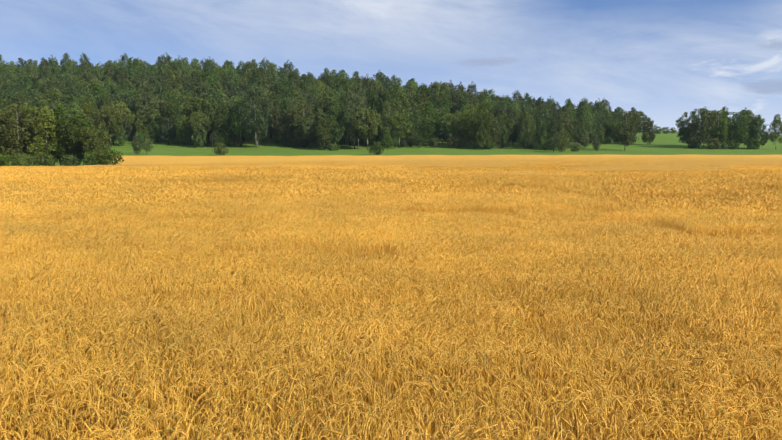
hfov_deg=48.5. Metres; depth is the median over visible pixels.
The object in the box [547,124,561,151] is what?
meadow tree
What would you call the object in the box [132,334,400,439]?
wheat
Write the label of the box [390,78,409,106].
forest tree
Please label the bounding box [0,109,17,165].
tree
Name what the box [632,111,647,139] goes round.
forest tree
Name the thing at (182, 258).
wheat
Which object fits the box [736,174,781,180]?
wheat
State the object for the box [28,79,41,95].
forest tree
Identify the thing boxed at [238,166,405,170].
wheat
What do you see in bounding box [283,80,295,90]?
forest tree
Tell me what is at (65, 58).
forest tree
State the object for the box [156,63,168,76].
forest tree
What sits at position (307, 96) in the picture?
forest tree
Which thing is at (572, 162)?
wheat
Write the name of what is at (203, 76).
forest tree
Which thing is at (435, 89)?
forest tree
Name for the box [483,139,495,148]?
shrub
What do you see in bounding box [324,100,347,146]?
forest tree
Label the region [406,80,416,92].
forest tree
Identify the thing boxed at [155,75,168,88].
forest tree
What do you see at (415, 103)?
forest tree
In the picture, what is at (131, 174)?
wheat
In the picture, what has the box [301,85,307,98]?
forest tree
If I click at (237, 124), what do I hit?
forest tree
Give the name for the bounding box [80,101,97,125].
forest tree
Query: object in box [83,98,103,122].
forest tree
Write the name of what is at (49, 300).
wheat
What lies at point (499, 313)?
wheat
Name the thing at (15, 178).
wheat
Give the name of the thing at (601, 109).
forest tree
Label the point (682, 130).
grove tree
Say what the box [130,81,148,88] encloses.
forest tree
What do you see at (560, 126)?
edge tree
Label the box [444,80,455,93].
forest tree
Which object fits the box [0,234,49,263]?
wheat
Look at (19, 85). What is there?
forest tree
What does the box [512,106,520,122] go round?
forest tree
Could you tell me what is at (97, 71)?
forest tree
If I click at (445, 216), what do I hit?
wheat
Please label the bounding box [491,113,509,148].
forest tree
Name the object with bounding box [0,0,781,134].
sky
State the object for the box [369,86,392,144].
forest tree
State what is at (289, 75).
forest tree
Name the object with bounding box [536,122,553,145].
forest tree
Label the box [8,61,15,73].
forest tree
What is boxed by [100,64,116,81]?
forest tree
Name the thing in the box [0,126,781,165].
ground
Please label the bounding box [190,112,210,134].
forest tree
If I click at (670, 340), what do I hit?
wheat
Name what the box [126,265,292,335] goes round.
wheat
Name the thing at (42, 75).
forest tree
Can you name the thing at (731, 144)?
grove tree
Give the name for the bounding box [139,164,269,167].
wheat
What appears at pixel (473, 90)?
forest tree
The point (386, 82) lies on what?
forest tree
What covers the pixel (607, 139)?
shrub
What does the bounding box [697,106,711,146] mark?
grove tree
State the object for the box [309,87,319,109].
forest tree
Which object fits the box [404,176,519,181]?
wheat
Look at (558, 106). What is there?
forest tree
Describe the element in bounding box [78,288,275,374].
wheat
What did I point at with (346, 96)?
forest tree
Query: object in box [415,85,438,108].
forest tree
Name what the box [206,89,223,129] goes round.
forest tree
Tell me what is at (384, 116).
forest tree
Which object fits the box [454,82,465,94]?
forest tree
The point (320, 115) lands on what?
forest tree
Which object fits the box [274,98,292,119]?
forest tree
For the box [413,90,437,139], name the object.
forest tree
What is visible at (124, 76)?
forest tree
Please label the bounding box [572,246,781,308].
wheat
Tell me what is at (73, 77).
forest tree
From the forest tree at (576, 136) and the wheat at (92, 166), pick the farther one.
the forest tree at (576, 136)
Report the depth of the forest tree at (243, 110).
379.94 m
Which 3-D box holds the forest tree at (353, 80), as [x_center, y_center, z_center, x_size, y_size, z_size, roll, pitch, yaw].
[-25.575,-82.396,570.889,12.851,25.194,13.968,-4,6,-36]
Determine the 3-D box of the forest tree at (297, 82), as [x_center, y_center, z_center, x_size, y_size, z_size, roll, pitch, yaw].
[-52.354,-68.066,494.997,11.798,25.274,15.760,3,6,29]
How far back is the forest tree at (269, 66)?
539.36 m
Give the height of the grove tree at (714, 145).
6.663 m
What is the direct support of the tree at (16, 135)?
on the ground
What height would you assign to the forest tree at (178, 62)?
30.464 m
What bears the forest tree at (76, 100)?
on the ground
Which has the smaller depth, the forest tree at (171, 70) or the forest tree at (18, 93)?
the forest tree at (18, 93)
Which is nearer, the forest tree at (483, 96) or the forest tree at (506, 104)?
the forest tree at (506, 104)
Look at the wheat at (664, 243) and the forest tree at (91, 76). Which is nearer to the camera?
the wheat at (664, 243)
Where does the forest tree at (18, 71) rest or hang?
on the ground
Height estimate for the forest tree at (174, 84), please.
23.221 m
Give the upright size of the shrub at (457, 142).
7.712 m
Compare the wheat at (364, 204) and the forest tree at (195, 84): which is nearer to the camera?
the wheat at (364, 204)
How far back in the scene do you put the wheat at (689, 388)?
6.42 m
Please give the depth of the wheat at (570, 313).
9.15 m
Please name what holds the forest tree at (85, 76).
on the ground
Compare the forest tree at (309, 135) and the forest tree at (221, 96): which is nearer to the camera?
the forest tree at (309, 135)
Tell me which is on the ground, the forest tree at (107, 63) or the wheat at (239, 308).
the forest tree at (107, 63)
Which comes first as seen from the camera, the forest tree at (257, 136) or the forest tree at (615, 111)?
the forest tree at (257, 136)
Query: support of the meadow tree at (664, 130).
on the ground
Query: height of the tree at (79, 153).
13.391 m
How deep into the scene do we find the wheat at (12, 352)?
7.12 m
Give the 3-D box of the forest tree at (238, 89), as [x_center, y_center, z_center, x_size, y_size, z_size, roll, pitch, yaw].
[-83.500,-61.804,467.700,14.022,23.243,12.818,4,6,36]
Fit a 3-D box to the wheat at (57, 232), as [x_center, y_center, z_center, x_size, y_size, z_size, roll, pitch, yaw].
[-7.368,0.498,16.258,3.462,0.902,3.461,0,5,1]
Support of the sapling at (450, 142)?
on the ground
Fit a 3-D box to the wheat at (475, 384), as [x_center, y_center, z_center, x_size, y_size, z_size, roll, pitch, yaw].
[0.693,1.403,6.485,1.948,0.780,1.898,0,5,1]
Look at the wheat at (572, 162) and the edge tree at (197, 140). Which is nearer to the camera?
the wheat at (572, 162)
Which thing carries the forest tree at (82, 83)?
on the ground
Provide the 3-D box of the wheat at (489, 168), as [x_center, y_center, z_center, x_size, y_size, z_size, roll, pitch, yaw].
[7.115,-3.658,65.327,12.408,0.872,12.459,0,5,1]
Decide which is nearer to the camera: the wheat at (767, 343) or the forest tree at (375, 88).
the wheat at (767, 343)
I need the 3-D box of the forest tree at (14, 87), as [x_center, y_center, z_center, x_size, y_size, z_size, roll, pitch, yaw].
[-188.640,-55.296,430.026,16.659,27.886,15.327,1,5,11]
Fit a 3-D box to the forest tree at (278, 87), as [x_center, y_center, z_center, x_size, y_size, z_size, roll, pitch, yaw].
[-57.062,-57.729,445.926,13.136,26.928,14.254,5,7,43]
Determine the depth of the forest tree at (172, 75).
505.02 m
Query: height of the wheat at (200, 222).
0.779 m
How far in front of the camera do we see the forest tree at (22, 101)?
398.18 m
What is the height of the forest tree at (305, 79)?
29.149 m
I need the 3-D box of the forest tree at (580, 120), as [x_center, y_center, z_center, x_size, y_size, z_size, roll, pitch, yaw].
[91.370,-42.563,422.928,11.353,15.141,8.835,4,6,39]
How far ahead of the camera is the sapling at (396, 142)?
383.77 m
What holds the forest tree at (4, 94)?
on the ground
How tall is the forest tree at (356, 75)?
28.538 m
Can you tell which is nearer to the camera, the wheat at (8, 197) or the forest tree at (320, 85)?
the wheat at (8, 197)
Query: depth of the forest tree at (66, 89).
473.38 m
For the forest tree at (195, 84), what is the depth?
468.78 m
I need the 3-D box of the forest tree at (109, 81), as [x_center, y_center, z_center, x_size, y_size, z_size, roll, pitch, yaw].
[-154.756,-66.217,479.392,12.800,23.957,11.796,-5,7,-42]
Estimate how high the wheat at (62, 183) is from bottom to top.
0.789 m
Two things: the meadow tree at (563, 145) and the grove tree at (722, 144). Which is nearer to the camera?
the meadow tree at (563, 145)
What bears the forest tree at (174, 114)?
on the ground
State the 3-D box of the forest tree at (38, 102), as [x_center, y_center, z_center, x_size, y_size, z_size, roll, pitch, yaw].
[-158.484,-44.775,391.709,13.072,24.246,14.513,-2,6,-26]
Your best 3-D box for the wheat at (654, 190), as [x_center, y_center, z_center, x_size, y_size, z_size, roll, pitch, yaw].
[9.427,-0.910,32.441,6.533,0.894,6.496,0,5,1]
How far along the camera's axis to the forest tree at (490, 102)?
441.52 m
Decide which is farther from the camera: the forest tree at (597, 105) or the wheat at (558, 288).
the forest tree at (597, 105)
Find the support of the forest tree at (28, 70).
on the ground
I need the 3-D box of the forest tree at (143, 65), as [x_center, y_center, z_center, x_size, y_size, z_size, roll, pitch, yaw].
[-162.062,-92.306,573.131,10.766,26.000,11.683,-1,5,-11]
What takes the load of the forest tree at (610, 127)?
on the ground
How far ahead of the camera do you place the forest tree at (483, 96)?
491.36 m
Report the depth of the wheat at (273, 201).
25.33 m
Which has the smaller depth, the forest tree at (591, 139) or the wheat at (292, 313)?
the wheat at (292, 313)
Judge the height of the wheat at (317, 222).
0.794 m
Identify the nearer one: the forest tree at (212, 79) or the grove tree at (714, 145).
the grove tree at (714, 145)
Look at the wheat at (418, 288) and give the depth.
10.81 m
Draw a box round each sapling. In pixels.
[116,127,127,145]
[209,128,219,146]
[217,126,228,144]
[381,126,393,149]
[391,130,398,146]
[414,130,423,147]
[446,132,453,146]
[540,130,548,149]
[580,128,589,146]
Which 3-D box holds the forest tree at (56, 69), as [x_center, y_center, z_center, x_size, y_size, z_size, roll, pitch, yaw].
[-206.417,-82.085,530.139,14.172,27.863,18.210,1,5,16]
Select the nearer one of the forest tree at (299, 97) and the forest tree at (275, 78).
the forest tree at (299, 97)
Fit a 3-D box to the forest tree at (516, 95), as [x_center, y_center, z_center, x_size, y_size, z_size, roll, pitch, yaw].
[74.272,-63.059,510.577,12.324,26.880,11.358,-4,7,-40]
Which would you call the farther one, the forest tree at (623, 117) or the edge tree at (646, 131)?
the forest tree at (623, 117)
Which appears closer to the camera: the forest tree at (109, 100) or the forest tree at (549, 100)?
the forest tree at (109, 100)
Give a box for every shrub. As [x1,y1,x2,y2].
[134,132,143,143]
[173,136,184,143]
[289,139,298,146]
[293,134,308,146]
[327,144,339,149]
[400,139,406,146]
[427,137,439,146]
[452,133,462,147]
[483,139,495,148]
[521,139,533,148]
[603,136,611,143]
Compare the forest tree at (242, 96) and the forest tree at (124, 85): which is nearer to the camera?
the forest tree at (242, 96)
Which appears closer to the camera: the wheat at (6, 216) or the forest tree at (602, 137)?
the wheat at (6, 216)
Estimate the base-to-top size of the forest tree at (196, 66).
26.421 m
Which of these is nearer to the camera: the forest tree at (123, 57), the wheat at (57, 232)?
the wheat at (57, 232)
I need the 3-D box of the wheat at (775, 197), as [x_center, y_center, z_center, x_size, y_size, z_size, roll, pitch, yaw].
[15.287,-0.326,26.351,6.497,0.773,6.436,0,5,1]
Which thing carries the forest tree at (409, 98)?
on the ground
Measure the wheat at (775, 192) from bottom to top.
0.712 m
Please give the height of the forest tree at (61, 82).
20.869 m
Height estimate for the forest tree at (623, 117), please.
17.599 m
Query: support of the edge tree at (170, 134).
on the ground
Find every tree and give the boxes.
[0,61,18,82]
[0,73,10,86]
[0,80,19,98]
[0,83,13,105]
[0,96,12,117]
[0,103,45,161]
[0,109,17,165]
[0,153,15,166]
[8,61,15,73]
[9,90,31,106]
[9,93,28,114]
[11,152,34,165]
[12,91,26,105]
[12,102,33,149]
[13,106,50,165]
[14,66,23,81]
[15,83,23,91]
[15,98,28,114]
[16,57,27,68]
[16,73,32,93]
[22,59,34,70]
[22,64,39,79]
[25,94,50,118]
[25,106,67,165]
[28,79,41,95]
[28,89,43,103]
[29,72,38,84]
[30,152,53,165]
[33,67,53,87]
[34,62,61,89]
[36,78,53,95]
[39,81,54,99]
[42,87,64,105]
[43,104,72,165]
[45,101,63,135]
[46,55,60,72]
[49,63,60,78]
[49,109,93,155]
[50,76,60,91]
[52,102,78,110]
[55,72,73,87]
[58,80,66,90]
[59,53,71,71]
[59,60,77,77]
[61,82,84,99]
[61,86,70,96]
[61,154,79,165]
[63,94,71,104]
[65,73,78,81]
[66,58,77,75]
[68,102,82,115]
[69,96,82,108]
[70,91,94,102]
[70,112,96,164]
[73,71,85,83]
[75,64,87,74]
[76,53,91,68]
[76,67,85,78]
[76,79,88,93]
[78,92,100,109]
[78,124,111,160]
[80,72,88,85]
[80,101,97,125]
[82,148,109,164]
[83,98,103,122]
[85,69,101,78]
[86,74,99,85]
[86,76,106,92]
[87,65,95,73]
[88,83,109,132]
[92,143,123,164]
[93,62,104,73]
[93,105,124,146]
[94,80,106,93]
[95,71,105,80]
[96,94,109,121]
[97,93,110,105]
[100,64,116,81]
[101,60,112,75]
[102,81,110,93]
[105,78,120,92]
[105,104,122,144]
[106,82,123,99]
[109,101,134,139]
[110,63,124,78]
[110,92,135,105]
[113,58,124,67]
[114,116,131,144]
[115,67,126,82]
[116,70,130,86]
[119,78,128,91]
[119,106,139,140]
[120,53,129,66]
[121,57,140,82]
[123,87,139,101]
[129,74,142,90]
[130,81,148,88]
[131,80,160,123]
[132,133,142,153]
[133,57,145,68]
[133,110,150,138]
[134,66,146,79]
[141,61,149,70]
[141,69,157,91]
[141,130,153,151]
[144,65,158,77]
[145,98,167,127]
[145,109,167,141]
[151,82,168,98]
[155,52,177,69]
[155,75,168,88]
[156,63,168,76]
[159,67,168,79]
[159,117,176,144]
[160,90,172,116]
[161,58,172,72]
[163,89,189,141]
[163,91,182,124]
[164,69,181,79]
[164,76,178,91]
[167,72,181,88]
[172,55,188,73]
[174,114,189,144]
[175,72,184,89]
[178,88,190,131]
[180,62,191,83]
[183,96,210,135]
[184,70,205,97]
[185,112,205,145]
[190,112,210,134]
[191,59,200,73]
[191,123,206,145]
[193,97,217,143]
[197,80,211,98]
[199,59,206,68]
[199,70,212,86]
[202,57,215,69]
[204,73,217,93]
[205,62,215,75]
[205,69,222,77]
[206,82,228,101]
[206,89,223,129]
[207,102,238,146]
[212,142,228,154]
[216,65,224,76]
[216,89,226,108]
[217,100,244,144]
[221,65,240,84]
[221,74,237,98]
[224,96,252,146]
[229,85,242,96]
[230,96,241,142]
[235,61,244,74]
[237,61,254,76]
[238,76,246,86]
[238,82,248,94]
[238,84,270,147]
[239,68,257,84]
[239,91,251,140]
[246,74,265,90]
[246,109,267,147]
[249,86,274,140]
[251,69,267,88]
[254,65,269,77]
[256,57,271,73]
[259,62,278,84]
[264,89,280,138]
[266,75,283,88]
[267,104,281,137]
[268,82,291,104]
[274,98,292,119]
[275,113,292,145]
[276,66,286,77]
[276,97,291,112]
[277,107,297,146]
[279,62,299,77]
[279,73,289,85]
[282,98,301,114]
[283,66,301,82]
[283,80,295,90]
[285,93,304,109]
[286,100,318,147]
[288,81,299,96]
[289,72,298,83]
[290,88,300,97]
[291,78,301,89]
[298,91,317,115]
[299,74,313,90]
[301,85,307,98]
[301,118,317,140]
[307,72,315,85]
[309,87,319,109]
[310,79,324,98]
[311,109,323,146]
[315,71,333,90]
[315,88,339,115]
[316,119,332,149]
[318,103,351,141]
[322,90,341,104]
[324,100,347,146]
[326,70,337,85]
[332,70,351,93]
[332,82,342,93]
[338,87,345,95]
[339,91,368,148]
[340,89,354,145]
[344,77,352,91]
[348,94,369,147]
[349,77,357,86]
[351,83,366,98]
[351,107,381,149]
[352,71,360,83]
[361,74,375,94]
[366,83,380,142]
[367,92,383,144]
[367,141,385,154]
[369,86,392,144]
[371,69,385,84]
[377,101,399,147]
[378,85,406,139]
[382,76,391,89]
[382,80,388,88]
[388,111,413,147]
[389,74,397,84]
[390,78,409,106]
[396,90,411,101]
[402,83,411,91]
[402,106,424,145]
[404,101,414,141]
[404,120,418,146]
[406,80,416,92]
[412,102,423,145]
[412,105,434,145]
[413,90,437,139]
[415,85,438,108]
[422,102,441,142]
[431,82,442,100]
[432,107,445,140]
[436,82,450,102]
[436,93,453,113]
[436,110,449,143]
[437,113,461,137]
[441,104,449,141]
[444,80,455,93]
[449,91,464,111]
[450,111,462,139]
[452,97,469,114]
[453,88,469,107]
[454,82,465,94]
[457,120,468,137]
[458,104,470,142]
[459,103,483,142]
[461,89,479,107]
[466,81,479,97]
[467,106,484,146]
[470,102,492,149]
[471,125,488,149]
[477,89,489,99]
[478,90,488,104]
[480,96,495,112]
[480,111,501,148]
[488,89,495,98]
[490,105,499,117]
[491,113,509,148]
[494,105,518,146]
[495,113,514,139]
[498,98,518,136]
[499,95,517,141]
[509,119,519,141]
[511,90,525,104]
[511,99,520,112]
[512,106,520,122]
[514,100,523,110]
[517,117,536,148]
[518,111,536,140]
[521,107,534,135]
[526,97,537,108]
[533,103,552,138]
[536,110,555,134]
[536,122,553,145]
[547,96,556,107]
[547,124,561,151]
[550,112,573,149]
[551,101,561,109]
[551,110,569,127]
[556,123,568,150]
[556,127,569,151]
[561,99,576,121]
[563,107,575,120]
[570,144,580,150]
[571,120,584,142]
[573,117,588,142]
[576,99,595,134]
[578,103,596,136]
[589,127,601,142]
[591,98,608,112]
[592,135,600,150]
[594,111,603,137]
[595,125,605,142]
[596,107,606,130]
[598,120,610,142]
[602,98,611,110]
[603,113,614,137]
[608,121,621,138]
[611,107,619,120]
[612,110,625,121]
[614,111,641,149]
[623,112,639,132]
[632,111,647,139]
[641,117,656,144]
[653,126,661,133]
[662,127,669,132]
[675,111,697,146]
[684,108,713,148]
[687,140,700,147]
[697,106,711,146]
[699,110,720,147]
[704,137,720,148]
[707,110,730,148]
[719,111,740,147]
[719,133,727,148]
[721,106,731,137]
[727,139,740,148]
[730,110,749,148]
[740,110,757,146]
[746,138,759,148]
[748,114,768,148]
[766,114,781,148]
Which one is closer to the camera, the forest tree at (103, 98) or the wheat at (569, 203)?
the wheat at (569, 203)
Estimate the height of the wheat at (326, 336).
0.717 m
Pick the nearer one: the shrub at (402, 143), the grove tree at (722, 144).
the shrub at (402, 143)
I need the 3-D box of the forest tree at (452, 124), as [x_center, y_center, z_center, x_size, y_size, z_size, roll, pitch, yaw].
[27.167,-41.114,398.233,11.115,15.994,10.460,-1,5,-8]
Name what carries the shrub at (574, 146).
on the ground
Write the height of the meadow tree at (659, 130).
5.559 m
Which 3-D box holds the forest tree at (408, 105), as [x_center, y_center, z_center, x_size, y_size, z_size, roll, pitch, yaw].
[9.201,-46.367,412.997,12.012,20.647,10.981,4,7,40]
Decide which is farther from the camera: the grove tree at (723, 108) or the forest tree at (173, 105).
the grove tree at (723, 108)
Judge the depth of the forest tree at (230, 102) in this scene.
395.21 m
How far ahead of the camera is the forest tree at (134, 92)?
463.94 m
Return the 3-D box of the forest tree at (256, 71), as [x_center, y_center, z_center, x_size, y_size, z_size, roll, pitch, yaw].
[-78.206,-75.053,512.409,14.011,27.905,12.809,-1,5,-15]
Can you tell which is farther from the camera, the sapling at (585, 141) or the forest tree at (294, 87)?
the forest tree at (294, 87)
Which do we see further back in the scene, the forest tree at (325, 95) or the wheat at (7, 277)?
the forest tree at (325, 95)
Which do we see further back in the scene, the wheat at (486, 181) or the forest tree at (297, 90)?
the forest tree at (297, 90)
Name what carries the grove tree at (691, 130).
on the ground
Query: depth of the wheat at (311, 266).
13.26 m
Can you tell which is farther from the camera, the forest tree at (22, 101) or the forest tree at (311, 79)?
the forest tree at (311, 79)
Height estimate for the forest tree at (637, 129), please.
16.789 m
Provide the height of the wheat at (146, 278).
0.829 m
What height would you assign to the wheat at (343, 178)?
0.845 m
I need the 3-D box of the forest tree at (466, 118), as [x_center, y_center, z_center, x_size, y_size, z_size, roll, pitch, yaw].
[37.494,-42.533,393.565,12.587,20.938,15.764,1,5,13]
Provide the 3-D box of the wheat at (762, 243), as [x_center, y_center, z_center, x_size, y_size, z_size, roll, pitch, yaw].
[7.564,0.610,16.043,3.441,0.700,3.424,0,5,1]
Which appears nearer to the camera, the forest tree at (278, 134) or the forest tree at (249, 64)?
the forest tree at (278, 134)
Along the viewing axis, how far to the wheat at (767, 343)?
8.03 m
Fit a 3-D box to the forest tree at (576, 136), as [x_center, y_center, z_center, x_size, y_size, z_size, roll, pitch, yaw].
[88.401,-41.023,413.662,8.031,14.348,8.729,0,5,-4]
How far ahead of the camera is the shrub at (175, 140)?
397.56 m
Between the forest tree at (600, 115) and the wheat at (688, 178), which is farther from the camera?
the forest tree at (600, 115)
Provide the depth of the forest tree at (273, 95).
421.54 m
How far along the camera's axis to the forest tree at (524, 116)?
404.67 m
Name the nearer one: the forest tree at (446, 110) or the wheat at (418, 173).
the wheat at (418, 173)
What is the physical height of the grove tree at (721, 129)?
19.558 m
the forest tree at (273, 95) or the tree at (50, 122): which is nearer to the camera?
the tree at (50, 122)
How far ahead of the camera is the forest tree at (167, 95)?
420.25 m
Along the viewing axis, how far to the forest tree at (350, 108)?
376.10 m
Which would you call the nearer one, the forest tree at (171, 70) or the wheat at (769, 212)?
the wheat at (769, 212)
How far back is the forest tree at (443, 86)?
495.82 m
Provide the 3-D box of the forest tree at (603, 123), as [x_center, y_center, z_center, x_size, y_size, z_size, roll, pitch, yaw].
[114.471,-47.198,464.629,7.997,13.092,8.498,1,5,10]
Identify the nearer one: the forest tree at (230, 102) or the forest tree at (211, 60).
the forest tree at (230, 102)
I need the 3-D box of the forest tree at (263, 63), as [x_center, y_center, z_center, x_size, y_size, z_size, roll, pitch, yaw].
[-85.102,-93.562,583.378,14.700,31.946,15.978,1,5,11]
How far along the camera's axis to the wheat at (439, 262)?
13.07 m
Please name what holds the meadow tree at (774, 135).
on the ground
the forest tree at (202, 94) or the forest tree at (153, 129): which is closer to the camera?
the forest tree at (153, 129)
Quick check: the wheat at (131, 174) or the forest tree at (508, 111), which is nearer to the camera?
the wheat at (131, 174)
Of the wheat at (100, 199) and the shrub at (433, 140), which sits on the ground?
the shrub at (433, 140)
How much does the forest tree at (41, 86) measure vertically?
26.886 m
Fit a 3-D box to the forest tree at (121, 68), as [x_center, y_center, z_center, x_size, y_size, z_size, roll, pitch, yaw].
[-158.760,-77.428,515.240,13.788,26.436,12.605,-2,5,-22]
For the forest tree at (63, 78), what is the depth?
513.30 m
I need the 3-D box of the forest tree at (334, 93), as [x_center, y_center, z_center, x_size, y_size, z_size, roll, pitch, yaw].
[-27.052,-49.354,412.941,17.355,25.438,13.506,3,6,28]
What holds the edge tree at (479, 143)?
on the ground
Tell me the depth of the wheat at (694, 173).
53.30 m
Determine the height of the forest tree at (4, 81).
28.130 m
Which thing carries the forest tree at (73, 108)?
on the ground
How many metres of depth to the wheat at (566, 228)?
18.80 m
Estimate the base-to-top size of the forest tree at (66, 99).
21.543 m
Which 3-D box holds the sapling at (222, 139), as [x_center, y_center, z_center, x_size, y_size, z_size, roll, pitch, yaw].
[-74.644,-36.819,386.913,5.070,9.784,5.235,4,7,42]
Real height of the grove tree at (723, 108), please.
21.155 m
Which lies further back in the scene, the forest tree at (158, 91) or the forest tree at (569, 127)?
the forest tree at (158, 91)
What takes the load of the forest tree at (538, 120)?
on the ground
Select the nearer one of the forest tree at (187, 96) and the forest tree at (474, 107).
the forest tree at (474, 107)
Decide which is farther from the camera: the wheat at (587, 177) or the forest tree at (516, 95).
the forest tree at (516, 95)
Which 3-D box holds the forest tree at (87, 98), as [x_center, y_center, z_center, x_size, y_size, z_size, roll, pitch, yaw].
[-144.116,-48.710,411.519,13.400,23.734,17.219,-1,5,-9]
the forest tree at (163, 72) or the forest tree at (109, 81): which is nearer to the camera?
the forest tree at (109, 81)
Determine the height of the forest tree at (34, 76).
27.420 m
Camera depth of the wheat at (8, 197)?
28.66 m
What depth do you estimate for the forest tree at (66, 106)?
394.56 m
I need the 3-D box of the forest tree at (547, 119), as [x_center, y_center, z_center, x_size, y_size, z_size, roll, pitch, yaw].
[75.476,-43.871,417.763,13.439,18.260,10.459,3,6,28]
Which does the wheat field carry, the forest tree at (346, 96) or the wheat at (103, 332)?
the wheat at (103, 332)
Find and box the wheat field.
[0,154,781,439]
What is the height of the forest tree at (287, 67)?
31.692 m
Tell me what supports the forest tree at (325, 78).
on the ground
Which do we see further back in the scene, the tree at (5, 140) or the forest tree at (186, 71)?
the forest tree at (186, 71)
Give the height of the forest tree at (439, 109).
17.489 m
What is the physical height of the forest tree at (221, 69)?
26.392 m
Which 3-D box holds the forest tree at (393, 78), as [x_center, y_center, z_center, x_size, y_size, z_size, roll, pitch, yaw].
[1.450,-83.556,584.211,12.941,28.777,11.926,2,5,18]
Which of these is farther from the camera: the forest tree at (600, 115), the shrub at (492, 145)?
the forest tree at (600, 115)
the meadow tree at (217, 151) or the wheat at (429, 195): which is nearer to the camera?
the wheat at (429, 195)
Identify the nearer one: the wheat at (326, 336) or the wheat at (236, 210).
the wheat at (326, 336)
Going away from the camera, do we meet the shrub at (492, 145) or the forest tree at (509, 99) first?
the shrub at (492, 145)
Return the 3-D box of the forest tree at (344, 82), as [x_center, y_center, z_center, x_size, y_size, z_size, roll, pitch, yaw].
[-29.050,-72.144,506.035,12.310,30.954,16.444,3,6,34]
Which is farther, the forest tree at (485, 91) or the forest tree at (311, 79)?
the forest tree at (311, 79)
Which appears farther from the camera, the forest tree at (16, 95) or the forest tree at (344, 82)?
the forest tree at (344, 82)
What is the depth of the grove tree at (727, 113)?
426.13 m
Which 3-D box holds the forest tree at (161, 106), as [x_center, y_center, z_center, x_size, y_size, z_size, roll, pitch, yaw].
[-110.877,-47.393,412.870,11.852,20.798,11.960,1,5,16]
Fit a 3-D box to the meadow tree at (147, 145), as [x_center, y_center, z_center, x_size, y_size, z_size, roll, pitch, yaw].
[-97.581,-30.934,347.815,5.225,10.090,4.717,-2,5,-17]
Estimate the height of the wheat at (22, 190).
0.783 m
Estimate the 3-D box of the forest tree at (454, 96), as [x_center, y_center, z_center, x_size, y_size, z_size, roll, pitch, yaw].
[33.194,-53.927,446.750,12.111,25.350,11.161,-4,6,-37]
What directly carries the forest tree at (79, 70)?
on the ground
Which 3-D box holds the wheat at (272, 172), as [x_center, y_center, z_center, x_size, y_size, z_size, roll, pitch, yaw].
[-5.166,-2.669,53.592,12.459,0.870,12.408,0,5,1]
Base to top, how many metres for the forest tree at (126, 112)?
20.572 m
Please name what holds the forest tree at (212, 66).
on the ground
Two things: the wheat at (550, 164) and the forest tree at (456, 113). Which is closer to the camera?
the wheat at (550, 164)
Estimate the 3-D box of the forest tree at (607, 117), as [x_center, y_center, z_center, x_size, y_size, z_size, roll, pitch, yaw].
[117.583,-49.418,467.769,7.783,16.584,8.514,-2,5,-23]
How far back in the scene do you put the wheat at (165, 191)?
33.72 m
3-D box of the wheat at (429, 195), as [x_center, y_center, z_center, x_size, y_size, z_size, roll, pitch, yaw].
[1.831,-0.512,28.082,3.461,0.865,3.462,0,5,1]
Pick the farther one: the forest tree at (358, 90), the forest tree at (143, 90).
the forest tree at (358, 90)
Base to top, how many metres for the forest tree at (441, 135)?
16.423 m
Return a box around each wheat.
[0,167,90,171]
[0,169,53,174]
[0,169,222,178]
[0,175,74,181]
[0,179,27,182]
[0,179,153,189]
[0,185,109,196]
[0,191,230,218]
[0,193,50,201]
[0,204,75,219]
[0,211,25,225]
[0,212,148,239]
[0,219,108,265]
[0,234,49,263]
[0,241,230,310]
[0,257,62,316]
[0,260,179,330]
[0,282,149,368]
[0,299,92,410]
[0,332,207,439]
[0,335,34,420]
[0,387,175,439]
[12,296,242,422]
[13,165,138,168]
[21,201,180,225]
[43,224,254,268]
[45,176,176,183]
[72,187,247,197]
[73,165,257,171]
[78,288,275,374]
[96,389,409,439]
[106,213,275,249]
[113,181,275,190]
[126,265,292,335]
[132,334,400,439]
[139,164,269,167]
[141,200,292,222]
[155,174,292,183]
[171,247,407,317]
[182,197,303,213]
[189,168,406,177]
[190,313,408,422]
[216,223,406,274]
[217,194,312,202]
[225,184,404,198]
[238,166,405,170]
[241,288,414,371]
[249,213,409,248]
[252,269,408,334]
[265,180,403,189]
[267,163,405,167]
[272,205,406,220]
[278,174,406,182]
[289,198,402,212]
[302,193,401,205]
[324,390,667,439]
[355,338,629,439]
[369,317,569,414]
[373,284,543,373]
[378,269,532,331]
[385,225,575,273]
[386,244,622,312]
[395,190,499,209]
[396,196,515,221]
[397,210,528,230]
[398,217,553,252]
[401,176,554,190]
[401,184,576,195]
[404,165,578,170]
[404,169,611,177]
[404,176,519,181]
[490,191,600,201]
[496,196,626,219]
[501,266,657,336]
[506,289,704,376]
[509,206,660,225]
[512,174,655,181]
[515,161,638,163]
[524,217,695,246]
[531,163,695,166]
[539,179,683,188]
[540,315,774,419]
[547,230,752,268]
[553,182,759,204]
[556,341,781,439]
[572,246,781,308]
[581,169,781,178]
[583,393,781,439]
[586,194,781,222]
[611,261,781,339]
[623,205,777,233]
[626,175,774,181]
[637,280,781,364]
[656,210,781,253]
[658,178,781,189]
[680,316,781,401]
[693,231,781,272]
[701,165,781,170]
[706,186,781,199]
[723,264,781,331]
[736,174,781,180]
[738,207,781,217]
[741,348,781,423]
[750,249,781,261]
[758,192,781,200]
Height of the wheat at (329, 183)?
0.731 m
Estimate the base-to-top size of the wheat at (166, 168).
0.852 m
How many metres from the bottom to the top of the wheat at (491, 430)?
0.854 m
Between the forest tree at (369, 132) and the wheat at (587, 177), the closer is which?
the wheat at (587, 177)
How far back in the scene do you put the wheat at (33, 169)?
69.08 m
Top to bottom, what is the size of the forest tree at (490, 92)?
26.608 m
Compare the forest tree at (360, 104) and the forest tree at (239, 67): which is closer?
the forest tree at (360, 104)
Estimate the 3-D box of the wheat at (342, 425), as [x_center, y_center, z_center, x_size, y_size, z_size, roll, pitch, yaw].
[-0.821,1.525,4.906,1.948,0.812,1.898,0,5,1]
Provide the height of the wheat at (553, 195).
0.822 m
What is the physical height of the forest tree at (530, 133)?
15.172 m
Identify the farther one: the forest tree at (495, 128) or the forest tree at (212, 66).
the forest tree at (212, 66)

